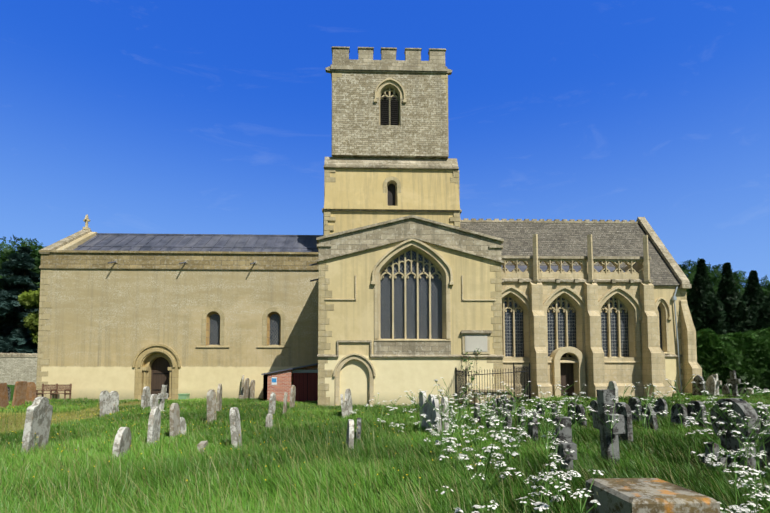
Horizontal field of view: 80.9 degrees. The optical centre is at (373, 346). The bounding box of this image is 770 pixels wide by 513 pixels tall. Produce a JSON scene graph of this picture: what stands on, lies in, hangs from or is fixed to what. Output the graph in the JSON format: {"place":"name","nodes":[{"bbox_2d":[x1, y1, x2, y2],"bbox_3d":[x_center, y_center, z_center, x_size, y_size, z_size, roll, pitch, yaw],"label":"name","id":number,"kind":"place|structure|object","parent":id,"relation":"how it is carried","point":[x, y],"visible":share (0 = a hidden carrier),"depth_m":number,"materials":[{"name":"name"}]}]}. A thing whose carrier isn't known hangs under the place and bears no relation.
{"place":"outdoors","nodes":[
{"label":"outdoors","id":0,"kind":"place"},
{"bbox_2d":[0,381,769,472],"bbox_3d":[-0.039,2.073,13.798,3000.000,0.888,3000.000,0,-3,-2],"label":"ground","id":1,"kind":"structure","parent":0,"point":[13,386],"depth_m":16.95,"materials":[{"name":"green plant"}]},
{"bbox_2d":[0,383,8,409],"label":"flat gravestone","id":2,"kind":"object","parent":1,"relation":"on","point":[4,401],"visible":0.85,"depth_m":19.42,"materials":[{"name":"brown stone"}]},
{"bbox_2d":[7,387,10,400],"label":"gravestone","id":3,"kind":"object","parent":1,"relation":"on","point":[9,391],"visible":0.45,"depth_m":24.76,"materials":[{"name":"grey stone"}]},
{"bbox_2d":[0,357,37,384],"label":"boundary wall","id":4,"kind":"structure","parent":1,"relation":"on","point":[13,370],"depth_m":36.05,"materials":[{"name":"stone"}]},
{"bbox_2d":[0,353,36,356],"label":"wall coping","id":5,"kind":"object","parent":4,"relation":"on","point":[18,355],"visible":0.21,"depth_m":36.10,"materials":[{"name":"beige stone"}]},
{"bbox_2d":[12,381,27,407],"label":"flat gravestone","id":6,"kind":"object","parent":1,"relation":"on","point":[20,390],"visible":0.87,"depth_m":19.78,"materials":[{"name":"brown stone"}]},
{"bbox_2d":[0,246,40,353],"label":"blue cedar tree","id":7,"kind":"object","parent":1,"relation":"on","point":[15,337],"visible":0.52,"depth_m":42.80,"materials":[{"name":"green plant"}]},
{"bbox_2d":[0,235,46,285],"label":"broadleaf tree","id":8,"kind":"object","parent":1,"relation":"on","point":[34,252],"visible":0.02,"depth_m":63.39,"materials":[{"name":"green plant"}]},
{"bbox_2d":[18,288,39,344],"bbox_3d":[-28.368,-0.903,40.512,4.312,9.072,5.330,-2,-4,35],"label":"lime tree","id":9,"kind":"object","parent":1,"relation":"on","point":[29,300],"visible":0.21,"depth_m":39.26,"materials":[{"name":"green plant"}]},
{"bbox_2d":[25,382,35,401],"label":"gravestone","id":10,"kind":"object","parent":1,"relation":"on","point":[31,392],"visible":0.64,"depth_m":22.45,"materials":[{"name":"brown stone"}]},
{"bbox_2d":[21,397,52,456],"bbox_3d":[-6.763,1.726,9.078,0.120,1.434,0.705,5,-5,-9],"label":"gravestone","id":11,"kind":"object","parent":1,"relation":"on","point":[38,416],"visible":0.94,"depth_m":8.97,"materials":[{"name":"stone"}]},
{"bbox_2d":[36,384,71,400],"bbox_3d":[-17.516,2.566,24.756,1.602,1.050,0.550,0,-3,-2],"label":"wooden bench","id":12,"kind":"object","parent":1,"relation":"on","point":[57,388],"visible":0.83,"depth_m":24.96,"materials":[{"name":"brown wood"}]},
{"bbox_2d":[99,390,109,416],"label":"gravestone","id":13,"kind":"object","parent":1,"relation":"on","point":[104,396],"visible":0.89,"depth_m":16.02,"materials":[{"name":"stone"}]},
{"bbox_2d":[110,391,118,413],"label":"gravestone","id":14,"kind":"object","parent":1,"relation":"on","point":[114,399],"visible":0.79,"depth_m":16.85,"materials":[{"name":"stone"}]},
{"bbox_2d":[112,427,131,458],"bbox_3d":[-4.687,1.969,8.419,0.100,0.932,0.731,4,-4,-12],"label":"gravestone","id":15,"kind":"object","parent":1,"relation":"on","point":[122,439],"visible":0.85,"depth_m":8.28,"materials":[{"name":"stone"}]},
{"bbox_2d":[141,386,150,408],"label":"gravestone","id":16,"kind":"object","parent":1,"relation":"on","point":[145,397],"visible":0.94,"depth_m":18.82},
{"bbox_2d":[147,407,160,446],"bbox_3d":[-4.820,1.904,9.923,0.100,1.163,0.496,2,-6,-7],"label":"pointed gravestone","id":17,"kind":"object","parent":1,"relation":"on","point":[154,424],"visible":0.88,"depth_m":9.82,"materials":[{"name":"stone"}]},
{"bbox_2d":[150,394,158,408],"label":"gravestone","id":18,"kind":"object","parent":1,"relation":"on","point":[154,402],"visible":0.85,"depth_m":15.98,"materials":[{"name":"stone"}]},
{"bbox_2d":[158,385,168,412],"bbox_3d":[-8.252,2.174,17.646,0.260,1.361,0.597,7,-5,5],"label":"gravestone cross","id":19,"kind":"object","parent":1,"relation":"on","point":[162,395],"visible":0.54,"depth_m":17.59,"materials":[{"name":"stone"}]},
{"bbox_2d":[169,403,179,436],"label":"gravestone","id":20,"kind":"object","parent":1,"relation":"on","point":[174,410],"visible":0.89,"depth_m":11.06,"materials":[{"name":"grey stone"}]},
{"bbox_2d":[180,417,186,435],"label":"gravestone","id":21,"kind":"object","parent":1,"relation":"on","point":[182,425],"visible":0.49,"depth_m":11.55,"materials":[{"name":"stone"}]},
{"bbox_2d":[178,393,189,398],"bbox_3d":[-10.581,2.877,25.255,0.480,0.490,0.490,0,-3,-2],"label":"green grit bin","id":22,"kind":"object","parent":1,"relation":"on","point":[184,396],"visible":0.79,"depth_m":25.04,"materials":[{"name":"green plastic"}]},
{"bbox_2d":[197,441,207,455],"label":"gravestone","id":23,"kind":"object","parent":1,"relation":"on","point":[202,444],"visible":0.36,"depth_m":8.62,"materials":[{"name":"beige stone"}]},
{"bbox_2d":[207,389,216,424],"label":"gravestone","id":24,"kind":"object","parent":1,"relation":"on","point":[211,404],"visible":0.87,"depth_m":13.92,"materials":[{"name":"grey stone"}]},
{"bbox_2d":[216,384,221,410],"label":"pointed gravestone","id":25,"kind":"object","parent":1,"relation":"on","point":[219,400],"visible":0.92,"depth_m":17.79,"materials":[{"name":"grey stone"}]},
{"bbox_2d":[229,407,241,446],"bbox_3d":[-2.784,1.847,9.191,0.100,1.219,0.464,-6,-6,-4],"label":"gravestone","id":26,"kind":"object","parent":1,"relation":"on","point":[235,424],"visible":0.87,"depth_m":9.05,"materials":[{"name":"stone"}]},
{"bbox_2d":[241,375,243,394],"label":"gravestone","id":27,"kind":"object","parent":1,"relation":"on","point":[242,387],"visible":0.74,"depth_m":25.59,"materials":[{"name":"grey stone"}]},
{"bbox_2d":[243,378,249,398],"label":"gravestone","id":28,"kind":"object","parent":1,"relation":"on","point":[246,388],"visible":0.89,"depth_m":25.26,"materials":[{"name":"grey stone"}]},
{"bbox_2d":[250,380,254,398],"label":"gravestone","id":29,"kind":"object","parent":1,"relation":"on","point":[252,389],"visible":0.77,"depth_m":25.61,"materials":[{"name":"beige stone"}]},
{"bbox_2d":[0,403,505,500],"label":"buttercups","id":30,"kind":"object","parent":1,"relation":"on","point":[209,432],"visible":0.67,"depth_m":10.78,"materials":[{"name":"yellow"}]},
{"bbox_2d":[266,414,272,427],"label":"gravestone","id":31,"kind":"object","parent":1,"relation":"on","point":[269,417],"visible":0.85,"depth_m":12.81,"materials":[{"name":"stone"}]},
{"bbox_2d":[268,392,275,414],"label":"gravestone","id":32,"kind":"object","parent":1,"relation":"on","point":[272,402],"visible":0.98,"depth_m":15.98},
{"bbox_2d":[283,392,286,412],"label":"gravestone","id":33,"kind":"object","parent":1,"relation":"on","point":[285,403],"visible":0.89,"depth_m":16.60,"materials":[{"name":"grey stone"}]},
{"bbox_2d":[289,385,295,408],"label":"gravestone","id":34,"kind":"object","parent":1,"relation":"on","point":[292,395],"visible":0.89,"depth_m":19.72,"materials":[{"name":"grey stone"}]},
{"bbox_2d":[340,394,344,417],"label":"gravestone","id":35,"kind":"object","parent":1,"relation":"on","point":[342,405],"visible":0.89,"depth_m":15.63,"materials":[{"name":"stone"}]},
{"bbox_2d":[344,389,351,416],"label":"gravestone","id":36,"kind":"object","parent":1,"relation":"on","point":[348,404],"visible":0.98,"depth_m":16.01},
{"bbox_2d":[346,419,353,455],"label":"gravestone","id":37,"kind":"object","parent":1,"relation":"on","point":[350,435],"visible":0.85,"depth_m":8.22,"materials":[{"name":"stone"}]},
{"bbox_2d":[356,418,360,439],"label":"gravestone","id":38,"kind":"object","parent":1,"relation":"on","point":[358,429],"visible":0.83,"depth_m":10.23,"materials":[{"name":"grey stone"}]},
{"bbox_2d":[36,46,701,406],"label":"church","id":39,"kind":"structure","parent":1,"relation":"on","point":[397,279],"depth_m":25.87,"materials":[{"name":"stone"}]},
{"bbox_2d":[151,353,573,399],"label":"doors","id":40,"kind":"structure","parent":39,"relation":"in","point":[160,365],"depth_m":26.41,"materials":[{"name":"brown wood"}]},
{"bbox_2d":[0,393,769,512],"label":"grass","id":41,"kind":"structure","parent":1,"relation":"on","point":[325,483],"depth_m":6.82,"materials":[{"name":"green plant"}]},
{"bbox_2d":[0,258,769,298],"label":"treeline","id":42,"kind":"object","parent":1,"relation":"on","point":[714,274],"depth_m":53.79,"materials":[{"name":"green plant"}]},
{"bbox_2d":[419,391,426,431],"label":"gravestone","id":43,"kind":"object","parent":1,"relation":"on","point":[422,400],"visible":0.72,"depth_m":12.23,"materials":[{"name":"stone"}]},
{"bbox_2d":[426,394,433,430],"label":"gravestone","id":44,"kind":"object","parent":1,"relation":"on","point":[429,411],"visible":0.38,"depth_m":11.89,"materials":[{"name":"stone"}]},
{"bbox_2d":[431,396,437,434],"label":"gravestone","id":45,"kind":"object","parent":1,"relation":"on","point":[433,412],"visible":0.49,"depth_m":11.21,"materials":[{"name":"stone"}]},
{"bbox_2d":[434,398,441,435],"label":"gravestone","id":46,"kind":"object","parent":1,"relation":"on","point":[436,402],"visible":0.6,"depth_m":11.02,"materials":[{"name":"stone"}]},
{"bbox_2d":[440,397,448,430],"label":"gravestone","id":47,"kind":"object","parent":1,"relation":"on","point":[443,402],"visible":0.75,"depth_m":11.56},
{"bbox_2d":[459,348,481,400],"bbox_3d":[4.639,1.370,21.584,1.181,2.808,0.304,0,-3,-2],"label":"climbing rose","id":48,"kind":"object","parent":1,"relation":"on","point":[469,367],"visible":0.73,"depth_m":21.62,"materials":[{"name":"green plant"}]},
{"bbox_2d":[473,404,480,424],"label":"gravestone","id":49,"kind":"object","parent":1,"relation":"on","point":[476,414],"visible":0.55,"depth_m":13.40,"materials":[{"name":"grey stone"}]},
{"bbox_2d":[485,411,494,430],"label":"gravestone","id":50,"kind":"object","parent":1,"relation":"on","point":[487,424],"visible":0.11,"depth_m":12.02,"materials":[{"name":"grey stone"}]},
{"bbox_2d":[455,362,530,404],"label":"tomb railings","id":51,"kind":"object","parent":1,"relation":"on","point":[525,371],"visible":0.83,"depth_m":20.16,"materials":[{"name":"black metal"}]},
{"bbox_2d":[492,400,496,421],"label":"gravestone","id":52,"kind":"object","parent":1,"relation":"on","point":[493,405],"visible":0.32,"depth_m":13.52,"materials":[{"name":"grey stone"}]},
{"bbox_2d":[496,398,503,417],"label":"gravestone","id":53,"kind":"object","parent":1,"relation":"on","point":[501,408],"visible":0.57,"depth_m":14.67,"materials":[{"name":"grey stone"}]},
{"bbox_2d":[501,396,508,413],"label":"gravestone","id":54,"kind":"object","parent":1,"relation":"on","point":[504,406],"visible":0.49,"depth_m":15.66,"materials":[{"name":"grey stone"}]},
{"bbox_2d":[503,412,511,434],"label":"gravestone","id":55,"kind":"object","parent":1,"relation":"on","point":[509,421],"visible":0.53,"depth_m":11.16,"materials":[{"name":"grey stone"}]},
{"bbox_2d":[509,397,515,412],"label":"gravestone","id":56,"kind":"object","parent":1,"relation":"on","point":[513,400],"visible":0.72,"depth_m":16.39,"materials":[{"name":"grey stone"}]},
{"bbox_2d":[516,406,525,428],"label":"gravestone","id":57,"kind":"object","parent":1,"relation":"on","point":[519,412],"visible":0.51,"depth_m":12.51,"materials":[{"name":"grey stone"}]},
{"bbox_2d":[528,411,537,440],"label":"gravestone","id":58,"kind":"object","parent":1,"relation":"on","point":[533,430],"visible":0.4,"depth_m":10.23,"materials":[{"name":"grey stone"}]},
{"bbox_2d":[536,402,544,414],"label":"gravestone","id":59,"kind":"object","parent":1,"relation":"on","point":[538,408],"visible":0.34,"depth_m":15.22,"materials":[{"name":"grey stone"}]},
{"bbox_2d":[550,404,557,421],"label":"gravestone","id":60,"kind":"object","parent":1,"relation":"on","point":[554,407],"visible":0.34,"depth_m":13.41,"materials":[{"name":"grey stone"}]},
{"bbox_2d":[349,374,769,512],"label":"cow parsley plant","id":61,"kind":"object","parent":1,"relation":"on","point":[449,441],"visible":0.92,"depth_m":5.88,"materials":[{"name":"white plant"}]},
{"bbox_2d":[552,416,576,480],"bbox_3d":[2.589,1.599,6.091,0.416,1.280,0.599,-2,-2,8],"label":"gravestone cross","id":62,"kind":"object","parent":1,"relation":"on","point":[565,433],"visible":0.4,"depth_m":6.00,"materials":[{"name":"grey stone"}]},
{"bbox_2d":[567,402,577,424],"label":"gravestone","id":63,"kind":"object","parent":1,"relation":"on","point":[573,410],"visible":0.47,"depth_m":13.27,"materials":[{"name":"grey stone"}]},
{"bbox_2d":[576,404,586,427],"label":"gravestone","id":64,"kind":"object","parent":1,"relation":"on","point":[582,411],"visible":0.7,"depth_m":12.83,"materials":[{"name":"grey stone"}]},
{"bbox_2d":[590,400,597,415],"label":"gravestone","id":65,"kind":"object","parent":1,"relation":"on","point":[593,405],"visible":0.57,"depth_m":14.41,"materials":[{"name":"grey stone"}]},
{"bbox_2d":[592,389,627,470],"bbox_3d":[3.865,1.534,7.396,0.468,1.649,0.855,-3,-4,7],"label":"gravestone cross","id":66,"kind":"object","parent":1,"relation":"on","point":[605,397],"visible":0.56,"depth_m":7.29,"materials":[{"name":"grey stone"}]},
{"bbox_2d":[607,381,617,402],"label":"gravestone","id":67,"kind":"object","parent":1,"relation":"on","point":[612,385],"visible":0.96,"depth_m":15.01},
{"bbox_2d":[616,402,632,446],"bbox_3d":[5.524,1.855,9.986,0.120,1.244,0.464,-3,1,-8],"label":"gravestone","id":68,"kind":"object","parent":1,"relation":"on","point":[625,410],"visible":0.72,"depth_m":9.79,"materials":[{"name":"grey stone"}]},
{"bbox_2d":[628,397,641,421],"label":"gravestone","id":69,"kind":"object","parent":1,"relation":"on","point":[632,403],"visible":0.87,"depth_m":13.38,"materials":[{"name":"grey stone"}]},
{"bbox_2d":[640,404,658,432],"bbox_3d":[7.276,2.011,11.871,0.110,0.979,0.425,-6,-5,-7],"label":"gravestone","id":70,"kind":"object","parent":1,"relation":"on","point":[652,421],"visible":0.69,"depth_m":11.76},
{"bbox_2d":[585,478,719,512],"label":"chest tomb","id":71,"kind":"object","parent":1,"relation":"on","point":[637,495],"depth_m":3.56,"materials":[{"name":"grey stone"}]},
{"bbox_2d":[654,398,667,416],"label":"pointed gravestone","id":72,"kind":"object","parent":1,"relation":"on","point":[661,404],"visible":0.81,"depth_m":14.10,"materials":[{"name":"grey stone"}]},
{"bbox_2d":[671,404,686,427],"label":"gravestone","id":73,"kind":"object","parent":1,"relation":"on","point":[675,416],"visible":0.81,"depth_m":12.49,"materials":[{"name":"grey stone"}]},
{"bbox_2d":[687,401,706,428],"bbox_3d":[8.804,1.979,12.277,0.110,1.009,0.554,2,-7,-4],"label":"gravestone","id":74,"kind":"object","parent":1,"relation":"on","point":[697,407],"visible":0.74,"depth_m":12.20,"materials":[{"name":"grey stone"}]},
{"bbox_2d":[692,375,704,395],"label":"pointed gravestone","id":75,"kind":"object","parent":1,"relation":"on","point":[698,380],"visible":0.79,"depth_m":23.90,"materials":[{"name":"grey stone"}]},
{"bbox_2d":[687,258,728,336],"bbox_3d":[28.289,-1.961,38.729,3.334,11.378,3.574,0,-3,-2],"label":"cypress tree","id":76,"kind":"object","parent":1,"relation":"on","point":[705,304],"visible":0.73,"depth_m":38.10,"materials":[{"name":"green plant"}]},
{"bbox_2d":[705,375,716,395],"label":"pointed gravestone","id":77,"kind":"object","parent":1,"relation":"on","point":[711,384],"visible":0.81,"depth_m":23.73,"materials":[{"name":"stone"}]},
{"bbox_2d":[699,442,727,469],"bbox_3d":[5.281,1.909,6.996,0.338,0.836,0.360,-5,0,-12],"label":"gravestone cross","id":78,"kind":"object","parent":1,"relation":"on","point":[716,450],"visible":0.23,"depth_m":6.95,"materials":[{"name":"grey stone"}]},
{"bbox_2d":[713,374,721,395],"bbox_3d":[17.951,2.157,23.630,0.260,1.456,0.684,0,-5,-3],"label":"gravestone cross","id":79,"kind":"object","parent":1,"relation":"on","point":[718,382],"visible":0.31,"depth_m":23.50,"materials":[{"name":"stone"}]},
{"bbox_2d":[722,385,730,393],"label":"gravestone","id":80,"kind":"object","parent":1,"relation":"on","point":[725,389],"visible":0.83,"depth_m":24.08,"materials":[{"name":"grey stone"}]},
{"bbox_2d":[696,327,769,388],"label":"hedge","id":81,"kind":"object","parent":1,"relation":"on","point":[745,355],"visible":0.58,"depth_m":33.67,"materials":[{"name":"green plant"}]},
{"bbox_2d":[716,262,749,333],"bbox_3d":[30.618,-1.850,38.958,3.012,11.043,2.946,0,-3,-2],"label":"cypress tree","id":82,"kind":"object","parent":1,"relation":"on","point":[736,311],"visible":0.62,"depth_m":38.38,"materials":[{"name":"green plant"}]},
{"bbox_2d":[710,398,759,470],"bbox_3d":[5.745,1.585,7.108,0.468,1.533,0.740,-4,-6,-1],"label":"gravestone","id":83,"kind":"object","parent":1,"relation":"on","point":[742,408],"visible":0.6,"depth_m":7.01,"materials":[{"name":"grey stone"}]},
{"bbox_2d":[726,371,743,397],"bbox_3d":[17.515,1.973,21.882,0.286,1.608,0.699,-3,-5,-3],"label":"gravestone cross","id":84,"kind":"object","parent":1,"relation":"on","point":[733,381],"visible":0.58,"depth_m":21.83,"materials":[{"name":"grey stone"}]},
{"bbox_2d":[738,388,746,393],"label":"gravestone","id":85,"kind":"object","parent":1,"relation":"on","point":[744,391],"visible":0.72,"depth_m":25.41,"materials":[{"name":"grey stone"}]},
{"bbox_2d":[740,270,769,386],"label":"cypress tree","id":86,"kind":"object","parent":1,"relation":"on","point":[755,297],"visible":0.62,"depth_m":37.85,"materials":[{"name":"green plant"}]},
{"bbox_2d":[754,406,769,435],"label":"gravestone","id":87,"kind":"object","parent":1,"relation":"on","point":[761,422],"visible":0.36,"depth_m":10.97,"materials":[{"name":"grey stone"}]},
{"bbox_2d":[757,432,769,479],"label":"gravestone","id":88,"kind":"object","parent":1,"relation":"on","point":[767,449],"visible":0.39,"depth_m":6.36,"materials":[{"name":"grey stone"}]},
{"bbox_2d":[0,0,769,286],"label":"sky","id":89,"kind":"structure","parent":0,"point":[131,116],"materials":[{"name":"blue"}]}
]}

